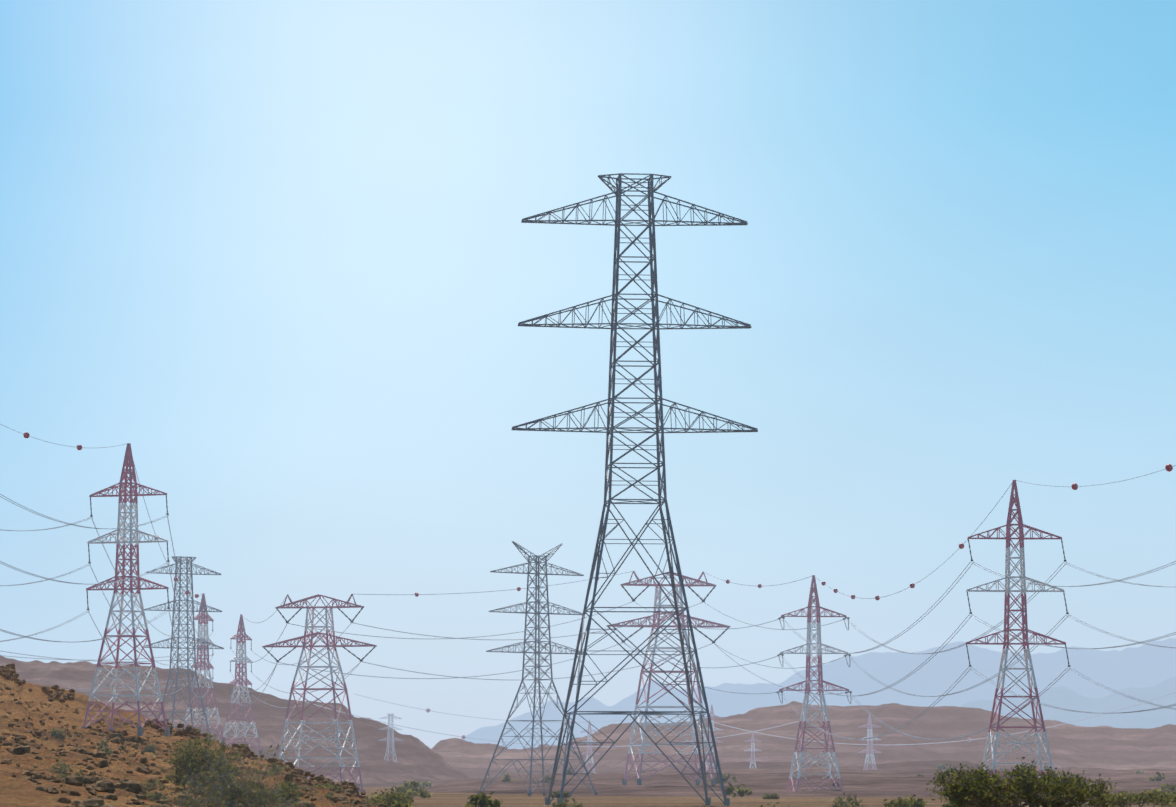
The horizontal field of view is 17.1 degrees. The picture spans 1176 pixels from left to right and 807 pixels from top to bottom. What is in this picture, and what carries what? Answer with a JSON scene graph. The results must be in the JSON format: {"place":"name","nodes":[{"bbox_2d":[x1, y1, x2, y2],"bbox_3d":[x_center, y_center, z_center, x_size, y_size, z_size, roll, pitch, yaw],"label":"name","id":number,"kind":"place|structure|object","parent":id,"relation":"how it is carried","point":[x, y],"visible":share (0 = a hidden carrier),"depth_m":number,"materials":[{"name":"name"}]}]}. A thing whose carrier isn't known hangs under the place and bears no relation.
{"place":"outdoors","nodes":[
{"label":"outdoors","id":0,"kind":"place"},
{"bbox_2d":[0,663,386,806],"bbox_3d":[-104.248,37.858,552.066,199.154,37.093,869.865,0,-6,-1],"label":"slope terrain","id":1,"kind":"structure","parent":0,"point":[17,791],"depth_m":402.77,"materials":[{"name":"brown soil"}]},
{"bbox_2d":[81,443,169,735],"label":"pylon","id":2,"kind":"structure","parent":1,"relation":"on","point":[123,486],"depth_m":530.02,"materials":[{"name":"grey metal"}]},
{"bbox_2d":[0,424,1175,748],"bbox_3d":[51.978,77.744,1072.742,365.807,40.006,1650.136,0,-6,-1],"label":"marker balls","id":3,"kind":"object","parent":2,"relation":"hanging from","point":[1072,486],"visible":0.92,"depth_m":587.97,"materials":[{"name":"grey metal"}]},
{"bbox_2d":[144,556,223,732],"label":"transmission tower","id":4,"kind":"structure","parent":1,"relation":"on","point":[187,567],"depth_m":717.79,"materials":[{"name":"metal"}]},
{"bbox_2d":[156,730,243,793],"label":"bush","id":5,"kind":"object","parent":1,"relation":"on","point":[190,759],"visible":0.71,"depth_m":297.26,"materials":[{"name":"green plant"}]},
{"bbox_2d":[166,736,319,806],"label":"bush","id":6,"kind":"object","parent":1,"relation":"on","point":[233,793],"visible":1,"depth_m":113.35,"materials":[{"name":"green plant"}]},
{"bbox_2d":[261,780,304,804],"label":"bush","id":7,"kind":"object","parent":1,"relation":"on","point":[286,787],"depth_m":257.48,"materials":[{"name":"green plant"}]},
{"bbox_2d":[373,786,412,806],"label":"bush","id":8,"kind":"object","parent":1,"relation":"on","point":[392,796],"depth_m":297.44,"materials":[{"name":"green plant"}]},
{"bbox_2d":[182,593,224,741],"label":"transmission tower","id":9,"kind":"structure","parent":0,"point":[200,624],"depth_m":757.23,"materials":[{"name":"grey metal"}]},
{"bbox_2d":[0,656,468,786],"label":"hill","id":10,"kind":"structure","parent":0,"point":[418,760],"depth_m":1732.67,"materials":[{"name":"brown soil"}]},
{"bbox_2d":[378,714,402,761],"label":"transmission tower","id":11,"kind":"structure","parent":10,"relation":"on","point":[389,727],"depth_m":1692.24,"materials":[{"name":"metal"}]},
{"bbox_2d":[0,0,1175,747],"label":"sky","id":12,"kind":"structure","parent":0,"point":[280,254],"materials":[{"name":"blue"}]},
{"bbox_2d":[359,787,1175,806],"bbox_3d":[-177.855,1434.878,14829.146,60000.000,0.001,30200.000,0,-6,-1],"label":"desert ground","id":13,"kind":"structure","parent":0,"point":[462,800],"depth_m":424.06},
{"bbox_2d":[262,594,376,791],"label":"pylon","id":14,"kind":"object","parent":13,"relation":"on","point":[327,643],"visible":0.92,"depth_m":637.55,"materials":[{"name":"grey metal"}]},
{"bbox_2d":[477,541,596,795],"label":"transmission tower","id":15,"kind":"structure","parent":13,"relation":"on","point":[536,613],"depth_m":598.25,"materials":[{"name":"metal"}]},
{"bbox_2d":[581,720,598,772],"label":"pylon","id":16,"kind":"object","parent":13,"relation":"on","point":[587,751],"visible":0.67,"depth_m":1473.74,"materials":[{"name":"grey metal"}]},
{"bbox_2d":[48,729,1175,806],"bbox_3d":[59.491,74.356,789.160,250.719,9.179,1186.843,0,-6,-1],"label":"desert shrubs","id":17,"kind":"object","parent":13,"relation":"on","point":[410,788],"visible":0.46,"depth_m":329.26,"materials":[{"name":"green plant"}]},
{"bbox_2d":[511,173,757,805],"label":"transmission tower","id":18,"kind":"structure","parent":13,"relation":"on","point":[618,192],"depth_m":361.47,"materials":[{"name":"metal"}]},
{"bbox_2d":[744,731,761,767],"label":"pylon","id":19,"kind":"object","parent":13,"relation":"on","point":[752,741],"visible":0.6,"depth_m":1474.39,"materials":[{"name":"grey metal"}]},
{"bbox_2d":[777,575,851,791],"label":"pylon","id":20,"kind":"object","parent":13,"relation":"on","point":[807,688],"visible":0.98,"depth_m":648.58,"materials":[{"name":"grey metal"}]},
{"bbox_2d":[858,713,881,770],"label":"pylon","id":21,"kind":"object","parent":13,"relation":"on","point":[869,744],"visible":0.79,"depth_m":1395.54,"materials":[{"name":"grey metal"}]},
{"bbox_2d":[966,480,1069,786],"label":"pylon","id":22,"kind":"object","parent":13,"relation":"on","point":[1021,576],"visible":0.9,"depth_m":449.91,"materials":[{"name":"grey metal"}]},
{"bbox_2d":[926,757,1117,806],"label":"acacia bush","id":23,"kind":"object","parent":13,"relation":"on","point":[979,788],"visible":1,"depth_m":70.41,"materials":[{"name":"green plant"}]},
{"bbox_2d":[1083,789,1175,806],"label":"bush","id":24,"kind":"object","parent":13,"relation":"on","point":[1121,799],"visible":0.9,"depth_m":187.49,"materials":[{"name":"green plant"}]},
{"bbox_2d":[417,766,1175,796],"bbox_3d":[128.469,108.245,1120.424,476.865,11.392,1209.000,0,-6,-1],"label":"desert plain","id":25,"kind":"structure","parent":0,"point":[896,781],"depth_m":843.68,"materials":[{"name":"brown sand"}]},
{"bbox_2d":[221,614,261,753],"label":"transmission tower","id":26,"kind":"structure","parent":25,"relation":"on","point":[240,636],"depth_m":786.83,"materials":[{"name":"grey metal"}]},
{"bbox_2d":[606,571,729,784],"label":"pylon","id":27,"kind":"object","parent":25,"relation":"on","point":[654,624],"visible":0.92,"depth_m":758.04,"materials":[{"name":"grey metal"}]},
{"bbox_2d":[700,705,723,771],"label":"pylon","id":28,"kind":"object","parent":25,"relation":"on","point":[712,720],"visible":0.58,"depth_m":1345.49,"materials":[{"name":"grey metal"}]},
{"bbox_2d":[430,638,1175,748],"bbox_3d":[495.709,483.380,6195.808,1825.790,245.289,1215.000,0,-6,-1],"label":"mountains","id":29,"kind":"structure","parent":0,"point":[1142,666],"depth_m":6353.59,"materials":[{"name":"stone"}]},
{"bbox_2d":[431,701,1175,777],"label":"hills","id":30,"kind":"structure","parent":0,"point":[1103,747],"depth_m":2201.72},
{"bbox_2d":[646,760,1111,771],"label":"foothills","id":31,"kind":"structure","parent":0,"point":[743,765],"depth_m":1585.79,"materials":[{"name":"brown sand"}]},
{"bbox_2d":[680,641,1119,694],"bbox_3d":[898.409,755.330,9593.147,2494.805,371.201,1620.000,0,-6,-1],"label":"mountains","id":32,"kind":"structure","parent":0,"point":[869,661],"depth_m":9938.51,"materials":[{"name":"stone"}]},
{"bbox_2d":[960,677,1175,728],"bbox_3d":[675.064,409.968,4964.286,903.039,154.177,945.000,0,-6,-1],"label":"mountains","id":33,"kind":"structure","parent":0,"point":[1060,697],"depth_m":5084.38,"materials":[{"name":"stone"}]}
]}

